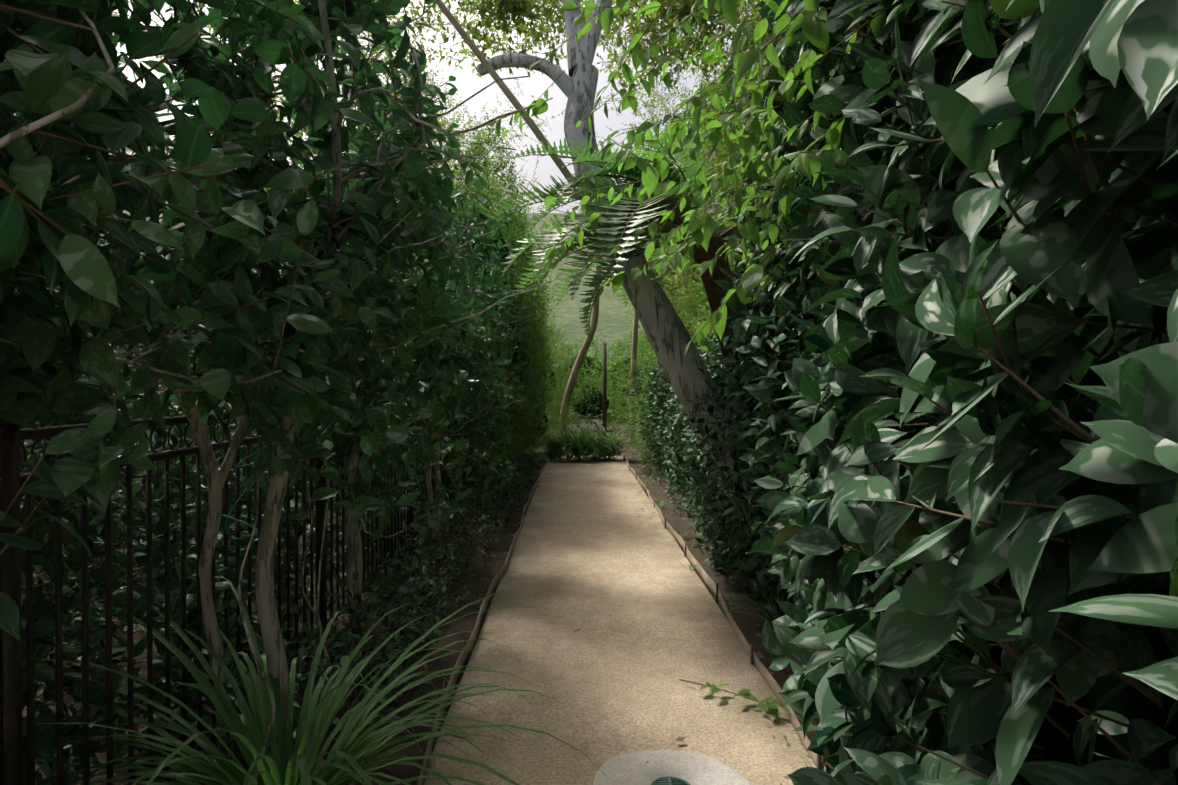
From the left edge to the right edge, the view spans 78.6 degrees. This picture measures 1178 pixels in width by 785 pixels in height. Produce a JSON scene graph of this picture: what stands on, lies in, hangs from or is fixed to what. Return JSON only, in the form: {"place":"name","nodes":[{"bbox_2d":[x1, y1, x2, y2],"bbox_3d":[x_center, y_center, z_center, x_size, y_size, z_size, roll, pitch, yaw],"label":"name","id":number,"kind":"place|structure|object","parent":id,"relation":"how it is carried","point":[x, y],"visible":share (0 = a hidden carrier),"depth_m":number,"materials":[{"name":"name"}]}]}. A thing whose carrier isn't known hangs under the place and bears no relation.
{"place":"outdoors","nodes":[
{"label":"outdoors","id":0,"kind":"place"},
{"bbox_2d":[21,404,765,784],"bbox_3d":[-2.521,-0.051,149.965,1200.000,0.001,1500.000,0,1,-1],"label":"ground","id":1,"kind":"structure","parent":0,"point":[475,588],"depth_m":5.32,"materials":[{"name":"soil"}]},
{"bbox_2d":[14,113,281,544],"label":"leaves","id":2,"kind":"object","parent":1,"relation":"on","point":[147,219],"depth_m":8.06,"materials":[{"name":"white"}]},
{"bbox_2d":[0,0,561,781],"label":"camellia stems","id":3,"kind":"object","parent":1,"relation":"on","point":[266,594],"visible":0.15,"depth_m":2.74,"materials":[{"name":"brown wood"}]},
{"bbox_2d":[22,452,548,784],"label":"bed soil","id":4,"kind":"structure","parent":1,"relation":"on","point":[467,622],"depth_m":4.34,"materials":[{"name":"brown soil"}]},
{"bbox_2d":[0,397,491,784],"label":"iron fence","id":5,"kind":"object","parent":4,"relation":"on","point":[12,479],"visible":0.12,"depth_m":2.36,"materials":[{"name":"black metal"}]},
{"bbox_2d":[221,450,284,538],"bbox_3d":[-1.408,0.390,2.966,0.239,0.347,0.678,0,1,-37],"label":"vine","id":6,"kind":"object","parent":5,"relation":"attached to","point":[242,494],"visible":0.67,"depth_m":2.78,"materials":[{"name":"teal"}]},
{"bbox_2d":[417,675,467,708],"bbox_3d":[-0.676,1.424,3.391,0.272,0.139,0.260,0,1,38],"label":"weed tuft","id":7,"kind":"object","parent":4,"relation":"on","point":[437,692],"visible":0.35,"depth_m":3.40,"materials":[{"name":"green plant"}]},
{"bbox_2d":[22,575,606,784],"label":"ornamental grass","id":8,"kind":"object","parent":1,"relation":"on","point":[291,759],"depth_m":2.47,"materials":[{"name":"green plant"}]},
{"bbox_2d":[15,112,799,753],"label":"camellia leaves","id":9,"kind":"object","parent":1,"relation":"on","point":[671,434],"visible":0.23,"depth_m":5.75,"materials":[{"name":"green plant"}]},
{"bbox_2d":[11,0,498,542],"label":"camellia tree leaves","id":10,"kind":"object","parent":9,"relation":"on","point":[359,276],"visible":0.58,"depth_m":2.68,"materials":[{"name":"green plant"}]},
{"bbox_2d":[339,168,529,521],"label":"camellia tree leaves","id":11,"kind":"object","parent":9,"relation":"attached to","point":[503,397],"visible":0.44,"depth_m":5.94,"materials":[{"name":"green plant"}]},
{"bbox_2d":[264,162,651,351],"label":"tree leaves","id":12,"kind":"object","parent":1,"relation":"on","point":[624,308],"depth_m":36.67,"materials":[{"name":"green plant"}]},
{"bbox_2d":[149,0,795,363],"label":"tree canopy leaves","id":13,"kind":"object","parent":1,"relation":"on","point":[528,33],"visible":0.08,"depth_m":8.14,"materials":[{"name":"green plant"}]},
{"bbox_2d":[460,587,493,612],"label":"weed tuft","id":14,"kind":"object","parent":1,"relation":"on","point":[477,599],"visible":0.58,"depth_m":4.91,"materials":[{"name":"green plant"}]},
{"bbox_2d":[9,0,959,784],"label":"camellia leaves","id":15,"kind":"object","parent":1,"relation":"on","point":[751,386],"visible":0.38,"depth_m":3.12,"materials":[{"name":"green plant"}]},
{"bbox_2d":[194,469,805,784],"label":"fallen leaves","id":16,"kind":"object","parent":1,"relation":"on","point":[759,655],"visible":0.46,"depth_m":5.34,"materials":[{"name":"brown plant"}]},
{"bbox_2d":[267,1,784,439],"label":"bush","id":17,"kind":"object","parent":1,"relation":"on","point":[599,395],"depth_m":15.76,"materials":[{"name":"green plant"}]},
{"bbox_2d":[436,0,641,442],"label":"tan tree limbs","id":18,"kind":"object","parent":1,"relation":"on","point":[505,89],"visible":0.56,"depth_m":5.55,"materials":[{"name":"brown plant"}]},
{"bbox_2d":[486,130,765,568],"bbox_3d":[0.923,-0.219,5.900,3.753,3.384,2.663,0,1,-35],"label":"tree fern","id":19,"kind":"object","parent":18,"relation":"on","point":[611,232],"depth_m":5.26,"materials":[{"name":"green plant"}]},
{"bbox_2d":[495,140,762,334],"bbox_3d":[0.914,-1.055,5.934,3.706,1.406,2.596,0,1,-33],"label":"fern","id":20,"kind":"object","parent":19,"relation":"on","point":[729,232],"visible":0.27,"depth_m":5.37,"materials":[{"name":"green plant"}]},
{"bbox_2d":[414,113,745,500],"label":"bushes","id":21,"kind":"object","parent":1,"relation":"on","point":[541,333],"visible":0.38,"depth_m":11.46,"materials":[{"name":"green plant"}]},
{"bbox_2d":[539,414,620,462],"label":"path grass","id":22,"kind":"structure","parent":1,"relation":"on","point":[577,446],"depth_m":13.90,"materials":[{"name":"green plant"}]},
{"bbox_2d":[0,0,1177,784],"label":"camellia leaves","id":23,"kind":"object","parent":1,"relation":"on","point":[1000,114],"visible":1,"depth_m":0.87,"materials":[{"name":"green plant"}]},
{"bbox_2d":[0,0,399,641],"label":"camellia leaves","id":24,"kind":"object","parent":23,"relation":"attached to","point":[60,72],"visible":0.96,"depth_m":1.50,"materials":[{"name":"green plant"}]},
{"bbox_2d":[598,0,1009,355],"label":"young leaves","id":25,"kind":"object","parent":23,"relation":"attached to","point":[814,33],"visible":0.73,"depth_m":1.87,"materials":[{"name":"green plant"}]},
{"bbox_2d":[0,0,1177,784],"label":"twigs","id":26,"kind":"object","parent":1,"relation":"on","point":[1084,436],"visible":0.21,"depth_m":2.63,"materials":[{"name":"brown wood"}]},
{"bbox_2d":[603,343,606,436],"bbox_3d":[0.403,0.025,18.590,0.100,2.600,0.100,0,1,-1],"label":"post","id":27,"kind":"object","parent":1,"relation":"on","point":[605,385],"visible":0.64,"depth_m":18.54,"materials":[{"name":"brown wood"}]},
{"bbox_2d":[477,0,749,536],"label":"tree","id":28,"kind":"object","parent":1,"relation":"on","point":[667,334],"depth_m":5.90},
{"bbox_2d":[419,472,821,775],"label":"edging stakes","id":29,"kind":"object","parent":1,"relation":"in","point":[819,761],"visible":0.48,"depth_m":3.85,"materials":[{"name":"brown wood"}]},
{"bbox_2d":[417,454,825,784],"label":"edging boards","id":30,"kind":"object","parent":1,"relation":"on","point":[761,668],"visible":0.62,"depth_m":4.18,"materials":[{"name":"brown wood"}]},
{"bbox_2d":[486,0,946,719],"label":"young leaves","id":31,"kind":"object","parent":1,"relation":"on","point":[702,184],"visible":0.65,"depth_m":2.67,"materials":[{"name":"green plant"}]},
{"bbox_2d":[694,582,803,659],"bbox_3d":[1.168,1.365,4.350,0.840,0.358,0.937,0,1,37],"label":"strap leaf plant","id":32,"kind":"object","parent":1,"relation":"on","point":[762,610],"visible":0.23,"depth_m":4.42,"materials":[{"name":"green plant"}]},
{"bbox_2d":[113,0,756,212],"label":"sky","id":33,"kind":"structure","parent":0,"point":[467,83],"materials":[{"name":"white"}]},
{"bbox_2d":[415,213,644,371],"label":"grassy hill","id":34,"kind":"structure","parent":0,"point":[611,326],"depth_m":96.24,"materials":[{"name":"green plant"}]},
{"bbox_2d":[423,455,815,784],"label":"path","id":35,"kind":"structure","parent":0,"point":[614,685],"depth_m":3.91,"materials":[{"name":"beige gravel"}]},
{"bbox_2d":[570,419,643,460],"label":"path grass","id":36,"kind":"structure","parent":35,"relation":"on","point":[617,443],"depth_m":14.21,"materials":[{"name":"green plant"}]},
{"bbox_2d":[593,749,752,784],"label":"concrete drain cover","id":37,"kind":"object","parent":35,"relation":"on","point":[691,768],"visible":0.88,"depth_m":2.76,"materials":[{"name":"grey concrete"}]},
{"bbox_2d":[651,776,690,784],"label":"drain grate","id":38,"kind":"object","parent":37,"relation":"in","point":[668,780],"visible":1,"depth_m":2.67,"materials":[{"name":"green metal"}]},
{"bbox_2d":[674,559,713,570],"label":"weed tuft","id":39,"kind":"object","parent":35,"relation":"on","point":[690,565],"visible":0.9,"depth_m":5.82,"materials":[{"name":"green plant"}]},
{"bbox_2d":[679,679,778,709],"bbox_3d":[0.652,1.428,3.416,0.546,0.030,0.007,1,1,43],"label":"vine stem","id":40,"kind":"object","parent":35,"relation":"on","point":[718,688],"visible":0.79,"depth_m":3.47,"materials":[{"name":"brown plant"}]},
{"bbox_2d":[621,453,838,768],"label":"bed soil","id":41,"kind":"structure","parent":0,"point":[747,624],"depth_m":5.59,"materials":[{"name":"brown soil"}]},
{"bbox_2d":[665,527,691,537],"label":"weed tuft","id":42,"kind":"object","parent":41,"relation":"on","point":[680,533],"visible":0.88,"depth_m":7.12,"materials":[{"name":"green plant"}]},
{"bbox_2d":[710,588,749,610],"bbox_3d":[0.969,1.401,4.943,0.312,0.100,0.311,0,1,37],"label":"weed tuft","id":43,"kind":"object","parent":41,"relation":"on","point":[730,599],"visible":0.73,"depth_m":4.93,"materials":[{"name":"green plant"}]},
{"bbox_2d":[775,714,820,738],"bbox_3d":[0.950,1.421,3.049,0.325,0.094,0.255,1,1,44],"label":"weed tuft","id":44,"kind":"object","parent":41,"relation":"on","point":[802,721],"visible":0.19,"depth_m":3.07,"materials":[{"name":"green plant"}]},
{"bbox_2d":[668,2,1177,784],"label":"hedge interior","id":45,"kind":"object","parent":41,"relation":"on","point":[1130,702],"visible":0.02,"depth_m":1.16,"materials":[{"name":"black"}]}
]}

